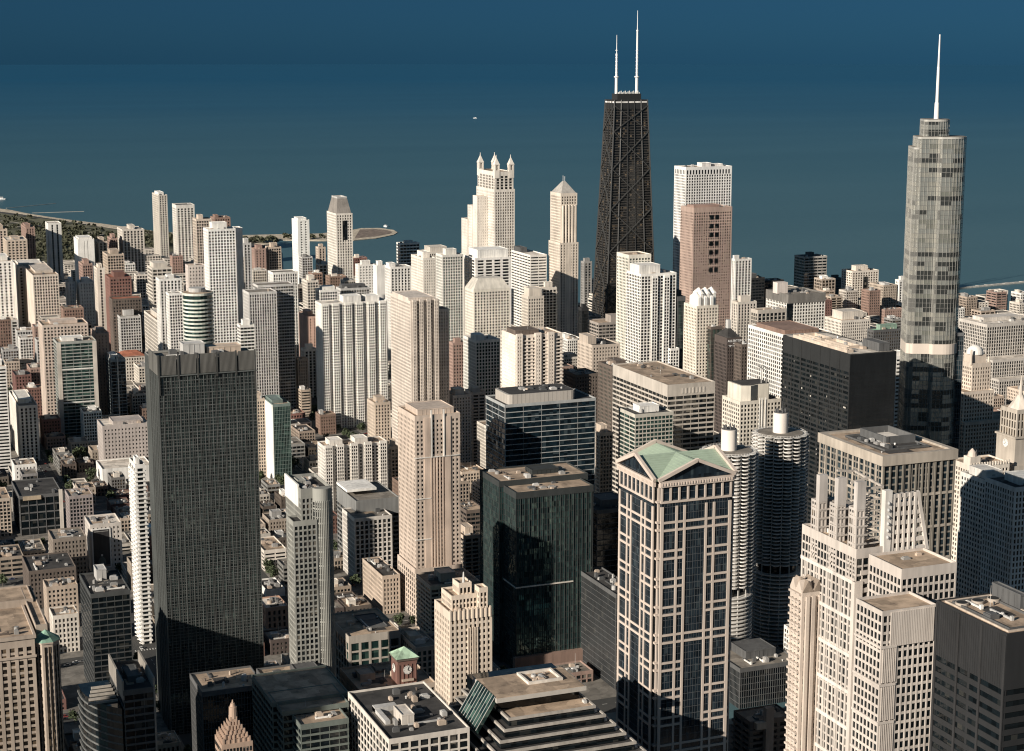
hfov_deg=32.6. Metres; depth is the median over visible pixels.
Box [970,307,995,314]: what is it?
apartment building
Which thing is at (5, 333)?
apartment building
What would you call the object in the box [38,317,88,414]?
apartment tower
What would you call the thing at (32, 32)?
sky
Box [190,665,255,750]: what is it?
building
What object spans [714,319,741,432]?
hotel
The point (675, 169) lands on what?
tall window
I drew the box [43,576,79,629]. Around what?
building
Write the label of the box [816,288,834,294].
apartment building
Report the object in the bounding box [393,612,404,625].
tree
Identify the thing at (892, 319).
apartment building
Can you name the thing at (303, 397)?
building
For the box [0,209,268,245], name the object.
beach
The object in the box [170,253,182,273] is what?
apartment building
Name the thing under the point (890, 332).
stone building
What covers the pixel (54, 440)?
building
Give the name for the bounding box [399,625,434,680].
building
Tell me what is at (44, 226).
lakeshore road
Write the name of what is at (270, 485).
building
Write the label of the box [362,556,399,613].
building
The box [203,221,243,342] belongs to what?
apartment tower
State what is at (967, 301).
apartment building
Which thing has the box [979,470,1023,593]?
office tower
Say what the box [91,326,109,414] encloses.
apartment tower
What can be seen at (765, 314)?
office tower
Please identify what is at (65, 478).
tree
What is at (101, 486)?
building
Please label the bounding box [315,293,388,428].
apartment tower
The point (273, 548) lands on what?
parking block
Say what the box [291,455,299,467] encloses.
tree
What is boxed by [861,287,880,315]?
apartment building
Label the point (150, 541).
building
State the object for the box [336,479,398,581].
office building
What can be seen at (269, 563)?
tree
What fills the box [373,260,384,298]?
apartment tower
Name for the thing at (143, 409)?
building
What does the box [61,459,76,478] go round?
building
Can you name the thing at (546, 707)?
terraced building
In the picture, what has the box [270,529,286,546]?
building
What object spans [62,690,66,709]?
building
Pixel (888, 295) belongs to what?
apartment building
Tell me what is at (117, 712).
office tower
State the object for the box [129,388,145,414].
building
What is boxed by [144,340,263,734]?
office tower
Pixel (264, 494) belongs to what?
building
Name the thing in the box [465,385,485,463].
apartment tower
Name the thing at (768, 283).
apartment tower
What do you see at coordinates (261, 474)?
tree
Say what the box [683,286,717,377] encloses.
apartment tower
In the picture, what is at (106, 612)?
office tower
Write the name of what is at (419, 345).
apartment tower
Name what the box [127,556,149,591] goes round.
building
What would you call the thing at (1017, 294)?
apartment building
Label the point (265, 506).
building
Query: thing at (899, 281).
apartment tower
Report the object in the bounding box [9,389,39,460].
apartment tower
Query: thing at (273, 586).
building
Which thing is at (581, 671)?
building
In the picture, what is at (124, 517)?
building
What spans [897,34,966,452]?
skyscraper
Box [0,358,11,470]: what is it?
apartment tower
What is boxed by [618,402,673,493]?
apartment tower
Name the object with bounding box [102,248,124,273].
apartment tower
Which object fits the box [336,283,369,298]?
apartment tower
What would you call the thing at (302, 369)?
apartment tower
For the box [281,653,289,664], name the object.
building
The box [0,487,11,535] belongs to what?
building
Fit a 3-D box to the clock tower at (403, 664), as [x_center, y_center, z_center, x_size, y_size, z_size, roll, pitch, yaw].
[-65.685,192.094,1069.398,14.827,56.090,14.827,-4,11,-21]
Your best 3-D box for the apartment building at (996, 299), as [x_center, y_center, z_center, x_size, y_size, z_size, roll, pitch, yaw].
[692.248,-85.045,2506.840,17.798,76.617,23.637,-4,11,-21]
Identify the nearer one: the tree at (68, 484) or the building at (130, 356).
the tree at (68, 484)
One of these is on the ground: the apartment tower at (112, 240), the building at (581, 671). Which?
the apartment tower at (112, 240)
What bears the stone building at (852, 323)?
on the ground
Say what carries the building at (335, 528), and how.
on the ground
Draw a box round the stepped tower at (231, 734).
[215,700,252,750]
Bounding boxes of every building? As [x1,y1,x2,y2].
[0,316,11,351]
[0,468,8,484]
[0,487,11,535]
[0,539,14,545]
[0,544,23,576]
[0,585,64,750]
[1,344,18,361]
[4,357,19,386]
[9,316,18,345]
[11,458,36,479]
[12,369,31,389]
[15,327,31,346]
[18,335,33,359]
[18,538,45,554]
[19,468,37,479]
[23,382,41,417]
[27,362,40,383]
[32,323,38,362]
[34,337,39,362]
[39,414,60,446]
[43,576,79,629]
[44,432,65,449]
[48,526,87,583]
[49,605,79,652]
[52,447,68,468]
[56,453,74,473]
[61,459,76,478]
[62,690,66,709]
[64,728,79,750]
[65,487,93,532]
[67,436,88,454]
[70,741,80,750]
[75,457,93,472]
[75,482,95,503]
[80,405,101,440]
[84,513,122,571]
[88,445,98,464]
[93,480,107,495]
[96,414,148,484]
[107,471,125,493]
[107,497,129,512]
[113,489,129,498]
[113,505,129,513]
[116,508,131,530]
[117,350,144,381]
[122,532,131,550]
[124,261,134,270]
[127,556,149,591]
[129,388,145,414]
[130,491,149,507]
[133,361,145,382]
[134,272,147,298]
[138,403,146,419]
[139,384,145,389]
[142,301,148,317]
[147,506,150,522]
[147,523,151,561]
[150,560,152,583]
[150,597,154,616]
[152,615,154,627]
[157,730,180,750]
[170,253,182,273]
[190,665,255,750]
[252,267,266,282]
[252,665,349,750]
[256,661,323,673]
[259,487,269,500]
[260,498,276,514]
[260,519,264,527]
[260,527,270,536]
[261,478,279,493]
[262,508,285,531]
[262,577,284,596]
[262,594,287,628]
[263,626,288,654]
[264,660,278,666]
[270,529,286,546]
[274,488,285,508]
[277,558,287,584]
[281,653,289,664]
[290,408,304,418]
[291,424,314,440]
[291,437,304,458]
[296,385,311,415]
[299,254,312,283]
[303,440,317,455]
[304,455,317,472]
[308,270,322,284]
[315,409,335,434]
[316,261,327,284]
[325,273,345,287]
[333,511,337,533]
[334,550,342,569]
[334,577,350,592]
[334,591,356,599]
[335,600,343,612]
[335,608,400,680]
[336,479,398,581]
[337,595,370,611]
[340,277,354,283]
[340,661,434,691]
[348,681,469,750]
[353,254,366,275]
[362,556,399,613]
[392,477,398,494]
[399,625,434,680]
[425,631,434,640]
[449,663,646,750]
[460,462,482,495]
[460,475,469,500]
[461,500,479,533]
[471,479,479,504]
[477,420,485,468]
[492,661,499,670]
[553,660,592,682]
[562,332,578,353]
[562,352,576,368]
[562,361,572,378]
[581,566,617,689]
[588,313,615,341]
[589,311,600,317]
[729,638,787,708]
[731,703,786,750]
[783,624,788,651]
[814,275,835,289]
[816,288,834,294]
[824,298,831,325]
[824,308,869,341]
[826,294,842,308]
[839,286,857,308]
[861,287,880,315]
[867,323,901,349]
[870,281,896,307]
[884,315,900,327]
[951,448,1009,561]
[955,464,1004,596]
[957,306,964,326]
[958,292,977,317]
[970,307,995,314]
[986,289,1006,309]
[994,393,1003,407]
[1006,385,1023,404]
[1009,299,1023,313]
[1011,289,1023,300]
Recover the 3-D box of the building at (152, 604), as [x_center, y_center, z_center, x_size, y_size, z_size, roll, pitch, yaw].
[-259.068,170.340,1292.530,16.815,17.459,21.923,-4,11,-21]
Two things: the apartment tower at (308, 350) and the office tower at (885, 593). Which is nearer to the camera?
the office tower at (885, 593)
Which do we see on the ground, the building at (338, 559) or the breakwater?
the building at (338, 559)
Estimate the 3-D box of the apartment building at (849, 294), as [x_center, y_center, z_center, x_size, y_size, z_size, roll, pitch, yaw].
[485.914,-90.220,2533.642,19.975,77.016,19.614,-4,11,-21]
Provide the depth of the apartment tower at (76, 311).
2324.53 m
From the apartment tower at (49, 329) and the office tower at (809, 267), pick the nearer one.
the apartment tower at (49, 329)
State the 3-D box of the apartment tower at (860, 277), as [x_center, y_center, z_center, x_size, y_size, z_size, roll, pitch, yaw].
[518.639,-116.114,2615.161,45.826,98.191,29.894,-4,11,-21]
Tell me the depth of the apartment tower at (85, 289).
2515.80 m
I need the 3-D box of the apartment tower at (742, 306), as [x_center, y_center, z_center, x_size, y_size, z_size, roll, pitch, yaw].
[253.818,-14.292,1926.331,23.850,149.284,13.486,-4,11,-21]
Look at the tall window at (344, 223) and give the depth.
2700.86 m
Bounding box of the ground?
[0,212,732,750]
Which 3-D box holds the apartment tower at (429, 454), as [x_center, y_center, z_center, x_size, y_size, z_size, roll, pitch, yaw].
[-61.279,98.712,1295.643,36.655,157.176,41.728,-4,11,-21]
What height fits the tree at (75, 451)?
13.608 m
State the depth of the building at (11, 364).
2173.89 m
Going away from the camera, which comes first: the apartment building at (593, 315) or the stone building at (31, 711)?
the stone building at (31, 711)
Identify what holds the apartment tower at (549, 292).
on the ground
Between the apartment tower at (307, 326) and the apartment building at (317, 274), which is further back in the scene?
the apartment building at (317, 274)
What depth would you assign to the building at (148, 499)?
1581.03 m
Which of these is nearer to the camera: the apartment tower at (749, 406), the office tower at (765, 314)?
the apartment tower at (749, 406)
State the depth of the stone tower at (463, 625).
970.40 m
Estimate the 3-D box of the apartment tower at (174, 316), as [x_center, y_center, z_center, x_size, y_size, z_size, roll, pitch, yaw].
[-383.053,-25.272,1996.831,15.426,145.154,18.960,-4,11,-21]
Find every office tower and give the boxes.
[77,650,157,750]
[79,564,132,682]
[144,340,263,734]
[464,246,510,333]
[480,461,593,667]
[486,383,595,492]
[593,492,618,576]
[612,361,714,493]
[615,439,737,750]
[750,306,785,323]
[766,281,825,328]
[781,332,896,565]
[794,252,826,289]
[801,469,956,750]
[818,425,957,558]
[929,581,1023,750]
[959,313,1023,404]
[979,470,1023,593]
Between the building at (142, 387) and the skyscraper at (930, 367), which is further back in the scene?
the building at (142, 387)
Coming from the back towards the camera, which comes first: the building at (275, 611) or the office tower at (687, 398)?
the office tower at (687, 398)
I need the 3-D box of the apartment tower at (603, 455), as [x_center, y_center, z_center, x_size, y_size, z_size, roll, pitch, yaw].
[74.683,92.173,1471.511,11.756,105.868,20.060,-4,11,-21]
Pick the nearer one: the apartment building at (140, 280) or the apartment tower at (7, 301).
the apartment tower at (7, 301)
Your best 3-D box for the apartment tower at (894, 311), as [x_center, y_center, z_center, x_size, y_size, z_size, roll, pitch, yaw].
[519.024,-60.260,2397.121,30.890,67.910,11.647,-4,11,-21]
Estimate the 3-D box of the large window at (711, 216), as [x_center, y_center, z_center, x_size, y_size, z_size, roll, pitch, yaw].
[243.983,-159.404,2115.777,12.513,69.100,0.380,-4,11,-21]
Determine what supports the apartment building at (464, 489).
on the ground
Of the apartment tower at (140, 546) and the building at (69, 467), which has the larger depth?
the building at (69, 467)
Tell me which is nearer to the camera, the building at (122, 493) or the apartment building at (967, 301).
the building at (122, 493)
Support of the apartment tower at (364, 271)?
on the ground
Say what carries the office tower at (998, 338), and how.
on the ground
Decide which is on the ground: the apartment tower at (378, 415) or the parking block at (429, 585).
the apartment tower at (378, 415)
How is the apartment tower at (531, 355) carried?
on the ground
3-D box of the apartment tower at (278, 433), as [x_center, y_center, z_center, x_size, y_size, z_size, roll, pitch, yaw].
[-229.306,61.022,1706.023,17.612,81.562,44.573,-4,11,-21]
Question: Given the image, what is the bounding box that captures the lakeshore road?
[0,220,150,241]
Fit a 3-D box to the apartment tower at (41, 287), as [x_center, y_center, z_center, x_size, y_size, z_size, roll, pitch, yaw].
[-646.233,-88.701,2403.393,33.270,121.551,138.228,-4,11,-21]
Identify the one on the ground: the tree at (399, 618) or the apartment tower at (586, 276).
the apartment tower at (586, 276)
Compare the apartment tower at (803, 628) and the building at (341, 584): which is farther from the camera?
the building at (341, 584)
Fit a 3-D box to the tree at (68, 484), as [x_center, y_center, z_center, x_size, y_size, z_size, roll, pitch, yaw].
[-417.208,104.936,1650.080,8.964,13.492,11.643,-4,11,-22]
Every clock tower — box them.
[389,646,418,684]
[995,375,1023,470]
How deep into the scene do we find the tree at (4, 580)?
1362.43 m
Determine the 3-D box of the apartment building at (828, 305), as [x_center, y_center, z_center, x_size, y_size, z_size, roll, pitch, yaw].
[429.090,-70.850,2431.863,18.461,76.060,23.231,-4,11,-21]
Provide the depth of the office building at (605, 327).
2043.18 m
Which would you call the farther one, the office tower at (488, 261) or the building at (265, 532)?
the office tower at (488, 261)
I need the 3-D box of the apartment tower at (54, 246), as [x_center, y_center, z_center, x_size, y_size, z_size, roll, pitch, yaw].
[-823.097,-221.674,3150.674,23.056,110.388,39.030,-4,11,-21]
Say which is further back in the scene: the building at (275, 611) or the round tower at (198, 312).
the round tower at (198, 312)
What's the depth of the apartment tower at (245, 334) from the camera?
1902.58 m
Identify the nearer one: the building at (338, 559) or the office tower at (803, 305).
the building at (338, 559)
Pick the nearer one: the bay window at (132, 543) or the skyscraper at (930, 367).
the bay window at (132, 543)
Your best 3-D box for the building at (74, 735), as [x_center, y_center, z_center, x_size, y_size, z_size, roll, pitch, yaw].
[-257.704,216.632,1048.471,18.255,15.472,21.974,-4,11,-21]
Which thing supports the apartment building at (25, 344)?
on the ground
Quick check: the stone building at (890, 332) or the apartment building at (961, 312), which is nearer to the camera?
the stone building at (890, 332)
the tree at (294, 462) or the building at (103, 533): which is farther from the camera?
the tree at (294, 462)
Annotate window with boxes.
[128,466,141,643]
[215,740,251,750]
[342,220,346,239]
[675,169,729,174]
[709,215,718,271]
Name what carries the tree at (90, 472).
on the ground
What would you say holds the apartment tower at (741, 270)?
on the ground
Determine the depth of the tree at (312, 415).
1975.49 m
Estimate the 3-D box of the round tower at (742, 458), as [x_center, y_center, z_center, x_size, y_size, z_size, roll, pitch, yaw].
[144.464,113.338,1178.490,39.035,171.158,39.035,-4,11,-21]
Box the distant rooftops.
[0,248,1023,627]
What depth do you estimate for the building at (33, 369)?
2122.43 m
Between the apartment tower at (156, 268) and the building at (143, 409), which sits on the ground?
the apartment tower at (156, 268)
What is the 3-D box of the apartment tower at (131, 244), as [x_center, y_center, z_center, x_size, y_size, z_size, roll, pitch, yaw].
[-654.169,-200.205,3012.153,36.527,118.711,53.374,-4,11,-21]
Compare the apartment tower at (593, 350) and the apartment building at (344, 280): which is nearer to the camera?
the apartment tower at (593, 350)
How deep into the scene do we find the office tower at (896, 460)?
988.56 m
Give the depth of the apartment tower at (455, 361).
1837.89 m
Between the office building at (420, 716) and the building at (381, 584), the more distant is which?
the building at (381, 584)
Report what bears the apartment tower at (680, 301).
on the ground
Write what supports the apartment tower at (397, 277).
on the ground
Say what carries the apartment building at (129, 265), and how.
on the ground
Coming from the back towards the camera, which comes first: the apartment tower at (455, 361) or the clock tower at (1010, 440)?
the apartment tower at (455, 361)
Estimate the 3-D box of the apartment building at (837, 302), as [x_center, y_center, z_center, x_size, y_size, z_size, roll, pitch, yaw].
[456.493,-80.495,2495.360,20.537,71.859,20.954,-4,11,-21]
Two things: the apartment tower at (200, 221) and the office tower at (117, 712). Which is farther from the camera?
the apartment tower at (200, 221)
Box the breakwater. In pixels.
[959,281,1023,288]
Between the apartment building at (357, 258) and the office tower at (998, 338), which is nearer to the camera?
the office tower at (998, 338)
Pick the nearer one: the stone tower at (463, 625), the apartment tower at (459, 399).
the stone tower at (463, 625)
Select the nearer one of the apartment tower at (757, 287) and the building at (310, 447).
the building at (310, 447)
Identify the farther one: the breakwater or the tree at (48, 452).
the breakwater
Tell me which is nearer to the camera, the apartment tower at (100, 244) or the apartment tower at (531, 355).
the apartment tower at (531, 355)
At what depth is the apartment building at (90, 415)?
1860.78 m
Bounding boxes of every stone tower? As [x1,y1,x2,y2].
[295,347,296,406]
[434,572,491,705]
[958,345,1000,457]
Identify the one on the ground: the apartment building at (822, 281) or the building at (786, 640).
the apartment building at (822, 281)
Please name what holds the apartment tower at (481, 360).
on the ground
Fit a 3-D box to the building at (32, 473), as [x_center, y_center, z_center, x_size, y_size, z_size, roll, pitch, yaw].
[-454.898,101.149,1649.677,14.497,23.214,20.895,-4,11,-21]
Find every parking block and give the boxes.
[261,536,286,570]
[415,566,479,631]
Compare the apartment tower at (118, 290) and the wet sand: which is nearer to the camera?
the apartment tower at (118, 290)
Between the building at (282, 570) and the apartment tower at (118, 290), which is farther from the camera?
the apartment tower at (118, 290)
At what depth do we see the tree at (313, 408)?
2002.05 m
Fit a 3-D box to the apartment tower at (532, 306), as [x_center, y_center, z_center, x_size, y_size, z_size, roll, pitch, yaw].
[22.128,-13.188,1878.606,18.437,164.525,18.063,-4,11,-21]
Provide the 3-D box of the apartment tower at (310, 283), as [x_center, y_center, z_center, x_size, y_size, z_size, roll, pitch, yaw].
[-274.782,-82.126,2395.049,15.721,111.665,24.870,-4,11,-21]
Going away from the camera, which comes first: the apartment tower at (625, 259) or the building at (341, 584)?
the building at (341, 584)
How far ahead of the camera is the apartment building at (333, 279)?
2632.61 m
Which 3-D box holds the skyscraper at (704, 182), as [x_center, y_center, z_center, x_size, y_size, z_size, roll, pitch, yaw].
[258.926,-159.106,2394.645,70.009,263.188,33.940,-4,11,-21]
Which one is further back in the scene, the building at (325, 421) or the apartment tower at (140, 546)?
the building at (325, 421)
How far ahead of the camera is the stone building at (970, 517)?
1151.57 m
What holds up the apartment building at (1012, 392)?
on the ground
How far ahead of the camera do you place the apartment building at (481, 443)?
1661.95 m
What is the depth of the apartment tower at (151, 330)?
2205.04 m
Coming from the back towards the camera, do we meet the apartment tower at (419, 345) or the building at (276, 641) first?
the apartment tower at (419, 345)
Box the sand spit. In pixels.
[243,228,397,240]
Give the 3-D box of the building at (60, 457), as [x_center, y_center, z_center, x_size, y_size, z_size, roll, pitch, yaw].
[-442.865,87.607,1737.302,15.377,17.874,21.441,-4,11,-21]
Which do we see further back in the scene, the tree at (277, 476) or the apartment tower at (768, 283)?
the apartment tower at (768, 283)
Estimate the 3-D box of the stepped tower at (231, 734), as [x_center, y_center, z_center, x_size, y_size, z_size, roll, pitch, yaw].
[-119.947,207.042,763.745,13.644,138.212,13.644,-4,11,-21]
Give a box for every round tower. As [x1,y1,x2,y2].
[182,286,214,343]
[699,424,758,641]
[751,403,808,645]
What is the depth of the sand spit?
3936.99 m
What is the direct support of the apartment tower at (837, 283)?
on the ground
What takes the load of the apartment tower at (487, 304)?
on the ground
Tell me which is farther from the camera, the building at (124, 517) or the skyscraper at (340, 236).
the skyscraper at (340, 236)
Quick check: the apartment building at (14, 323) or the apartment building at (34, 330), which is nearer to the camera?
the apartment building at (34, 330)
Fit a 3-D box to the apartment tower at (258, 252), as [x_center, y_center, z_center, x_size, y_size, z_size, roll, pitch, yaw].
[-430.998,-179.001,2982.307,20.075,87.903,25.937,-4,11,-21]
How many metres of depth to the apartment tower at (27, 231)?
3066.79 m
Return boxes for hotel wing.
[734,341,747,379]
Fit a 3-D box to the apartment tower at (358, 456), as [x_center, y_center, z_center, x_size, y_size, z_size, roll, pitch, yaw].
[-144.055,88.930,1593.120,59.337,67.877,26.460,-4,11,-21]
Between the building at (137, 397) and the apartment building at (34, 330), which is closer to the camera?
the building at (137, 397)
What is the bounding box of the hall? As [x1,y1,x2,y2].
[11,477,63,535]
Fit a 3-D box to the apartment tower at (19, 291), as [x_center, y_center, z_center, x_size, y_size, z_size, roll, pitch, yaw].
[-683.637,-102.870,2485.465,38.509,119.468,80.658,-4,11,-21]
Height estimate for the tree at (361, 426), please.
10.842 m
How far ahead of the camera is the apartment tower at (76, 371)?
1877.38 m
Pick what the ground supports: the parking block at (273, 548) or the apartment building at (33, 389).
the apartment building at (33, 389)
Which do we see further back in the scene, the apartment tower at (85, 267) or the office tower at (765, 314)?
the apartment tower at (85, 267)
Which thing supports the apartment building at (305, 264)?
on the ground
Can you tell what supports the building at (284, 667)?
on the ground
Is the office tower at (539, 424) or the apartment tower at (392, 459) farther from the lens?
the apartment tower at (392, 459)
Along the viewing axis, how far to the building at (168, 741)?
1035.08 m
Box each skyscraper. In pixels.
[327,195,352,278]
[461,152,514,334]
[592,10,654,317]
[673,162,731,288]
[679,203,731,329]
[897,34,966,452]
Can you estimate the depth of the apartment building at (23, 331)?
2299.36 m
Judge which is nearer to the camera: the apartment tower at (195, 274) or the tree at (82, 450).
the tree at (82, 450)
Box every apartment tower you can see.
[0,223,7,252]
[0,253,15,317]
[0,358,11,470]
[2,235,27,259]
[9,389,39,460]
[12,259,42,327]
[21,222,35,258]
[21,262,59,326]
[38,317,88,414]
[45,221,63,280]
[53,334,98,436]
[60,305,83,318]
[65,277,75,305]
[74,235,94,280]
[76,276,95,323]
[78,258,92,279]
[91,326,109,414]
[94,236,107,265]
[94,263,106,329]
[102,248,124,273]
[105,270,143,353]
[105,351,127,415]
[107,233,117,248]
[117,224,145,271]
[117,309,141,351]
[128,454,152,643]
[144,308,157,350]
[147,260,171,309]
[152,191,168,256]
[156,273,181,350]
[166,290,183,349]
[172,203,194,268]
[185,263,204,290]
[192,214,211,263]
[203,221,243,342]
[210,214,230,226]
[237,318,254,349]
[243,238,251,288]
[243,257,245,288]
[243,269,299,408]
[251,244,266,268]
[257,391,266,476]
[263,394,291,477]
[265,242,281,281]
[284,473,335,675]
[292,216,309,283]
[296,356,308,387]
[299,309,315,356]
[301,343,316,397]
[302,274,318,313]
[315,285,337,300]
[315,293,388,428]
[316,244,325,262]
[318,434,388,512]
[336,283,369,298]
[355,260,373,292]
[367,394,390,442]
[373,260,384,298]
[385,262,410,360]
[388,438,397,490]
[390,290,448,445]
[396,240,419,265]
[397,400,461,616]
[411,250,435,297]
[424,245,446,256]
[436,248,463,340]
[449,337,462,389]
[449,386,471,462]
[461,522,479,575]
[463,332,499,394]
[465,276,509,380]
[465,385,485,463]
[500,325,563,387]
[511,245,546,325]
[522,286,543,327]
[542,281,557,329]
[548,181,577,335]
[563,368,597,427]
[577,332,619,372]
[578,304,588,336]
[580,258,591,306]
[595,422,612,492]
[598,357,625,430]
[616,251,650,359]
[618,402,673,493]
[625,262,678,367]
[675,289,685,368]
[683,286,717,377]
[706,324,721,380]
[722,364,780,446]
[730,255,751,319]
[731,295,756,340]
[747,320,831,397]
[751,273,764,307]
[764,278,783,306]
[784,574,820,750]
[831,275,840,294]
[841,264,878,297]
[879,307,901,323]
[894,350,900,427]
[895,276,903,306]
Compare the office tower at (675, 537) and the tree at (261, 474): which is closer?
the office tower at (675, 537)
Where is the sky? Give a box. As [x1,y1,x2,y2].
[0,0,1023,64]
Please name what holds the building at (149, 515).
on the ground
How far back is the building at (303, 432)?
1831.68 m
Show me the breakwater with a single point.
(986, 285)
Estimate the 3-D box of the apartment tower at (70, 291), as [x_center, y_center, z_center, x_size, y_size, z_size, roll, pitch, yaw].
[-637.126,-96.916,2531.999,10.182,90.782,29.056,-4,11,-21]
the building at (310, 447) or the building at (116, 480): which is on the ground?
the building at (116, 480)
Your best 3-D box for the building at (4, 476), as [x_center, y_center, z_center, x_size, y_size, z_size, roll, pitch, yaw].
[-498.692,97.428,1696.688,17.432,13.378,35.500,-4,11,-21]
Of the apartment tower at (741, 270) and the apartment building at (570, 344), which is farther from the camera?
the apartment tower at (741, 270)
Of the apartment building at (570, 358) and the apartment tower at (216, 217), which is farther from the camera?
the apartment tower at (216, 217)
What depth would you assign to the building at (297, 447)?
1787.78 m
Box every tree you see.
[0,481,6,486]
[0,573,7,586]
[45,449,52,456]
[62,475,70,482]
[65,480,72,488]
[68,709,78,722]
[72,447,80,458]
[78,446,87,454]
[85,468,96,481]
[105,489,114,497]
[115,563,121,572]
[259,471,264,482]
[263,558,273,572]
[268,567,278,577]
[274,474,280,481]
[278,475,284,484]
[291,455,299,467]
[309,411,314,419]
[311,406,316,411]
[333,539,337,549]
[341,428,349,435]
[349,574,361,586]
[359,423,365,431]
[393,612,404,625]
[408,615,415,624]
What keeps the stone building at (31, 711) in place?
on the ground
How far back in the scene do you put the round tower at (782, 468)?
1215.41 m
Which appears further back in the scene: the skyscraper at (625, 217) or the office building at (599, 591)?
the skyscraper at (625, 217)
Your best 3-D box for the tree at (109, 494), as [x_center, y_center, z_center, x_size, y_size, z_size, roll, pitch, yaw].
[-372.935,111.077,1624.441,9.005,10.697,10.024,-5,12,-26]
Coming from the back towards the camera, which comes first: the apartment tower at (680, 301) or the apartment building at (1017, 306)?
the apartment building at (1017, 306)
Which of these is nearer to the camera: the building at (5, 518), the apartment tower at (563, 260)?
the building at (5, 518)
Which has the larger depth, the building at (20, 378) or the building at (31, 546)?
the building at (20, 378)
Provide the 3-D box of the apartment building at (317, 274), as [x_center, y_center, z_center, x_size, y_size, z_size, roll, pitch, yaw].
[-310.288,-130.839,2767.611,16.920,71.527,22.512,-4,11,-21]
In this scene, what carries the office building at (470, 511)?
on the ground
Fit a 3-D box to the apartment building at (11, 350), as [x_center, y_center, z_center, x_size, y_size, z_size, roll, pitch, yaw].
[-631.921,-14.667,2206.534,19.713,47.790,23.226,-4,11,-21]
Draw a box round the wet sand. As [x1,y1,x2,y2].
[355,229,391,237]
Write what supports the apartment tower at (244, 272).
on the ground
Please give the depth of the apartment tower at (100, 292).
2334.59 m
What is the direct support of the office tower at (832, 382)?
on the ground
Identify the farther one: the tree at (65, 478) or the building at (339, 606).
the tree at (65, 478)
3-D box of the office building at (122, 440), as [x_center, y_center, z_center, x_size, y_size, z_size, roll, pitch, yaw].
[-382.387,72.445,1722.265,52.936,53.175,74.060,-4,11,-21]
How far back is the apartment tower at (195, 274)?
2173.58 m
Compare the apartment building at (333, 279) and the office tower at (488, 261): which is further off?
the apartment building at (333, 279)
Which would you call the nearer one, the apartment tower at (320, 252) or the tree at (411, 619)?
the tree at (411, 619)
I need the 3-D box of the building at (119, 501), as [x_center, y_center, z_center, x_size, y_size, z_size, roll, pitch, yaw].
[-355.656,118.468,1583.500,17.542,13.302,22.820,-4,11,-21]
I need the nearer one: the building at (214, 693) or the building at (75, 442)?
the building at (214, 693)
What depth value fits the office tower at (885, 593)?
741.77 m
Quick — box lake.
[0,64,1023,310]
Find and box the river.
[605,702,786,723]
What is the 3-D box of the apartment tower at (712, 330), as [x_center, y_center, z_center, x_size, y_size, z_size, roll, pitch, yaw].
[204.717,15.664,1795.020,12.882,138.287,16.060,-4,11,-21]
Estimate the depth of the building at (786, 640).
1206.30 m
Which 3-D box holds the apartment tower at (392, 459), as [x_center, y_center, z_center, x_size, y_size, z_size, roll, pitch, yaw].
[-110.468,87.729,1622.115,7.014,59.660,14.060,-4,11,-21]
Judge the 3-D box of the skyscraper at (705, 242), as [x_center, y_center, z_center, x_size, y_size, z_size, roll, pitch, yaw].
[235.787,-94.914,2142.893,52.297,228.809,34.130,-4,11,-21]
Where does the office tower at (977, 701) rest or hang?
on the ground
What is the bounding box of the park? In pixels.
[0,213,325,262]
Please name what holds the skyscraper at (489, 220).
on the ground
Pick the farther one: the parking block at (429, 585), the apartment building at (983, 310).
the apartment building at (983, 310)
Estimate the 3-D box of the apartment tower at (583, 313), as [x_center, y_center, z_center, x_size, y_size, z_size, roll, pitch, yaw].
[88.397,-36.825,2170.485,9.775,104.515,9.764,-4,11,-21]
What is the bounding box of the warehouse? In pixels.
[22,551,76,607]
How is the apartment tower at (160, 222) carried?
on the ground
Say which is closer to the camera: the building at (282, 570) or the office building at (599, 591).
the office building at (599, 591)
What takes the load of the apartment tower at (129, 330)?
on the ground
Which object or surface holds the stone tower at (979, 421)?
on the ground
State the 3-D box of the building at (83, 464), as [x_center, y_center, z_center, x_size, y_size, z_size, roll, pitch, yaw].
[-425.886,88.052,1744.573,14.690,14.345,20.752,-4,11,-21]

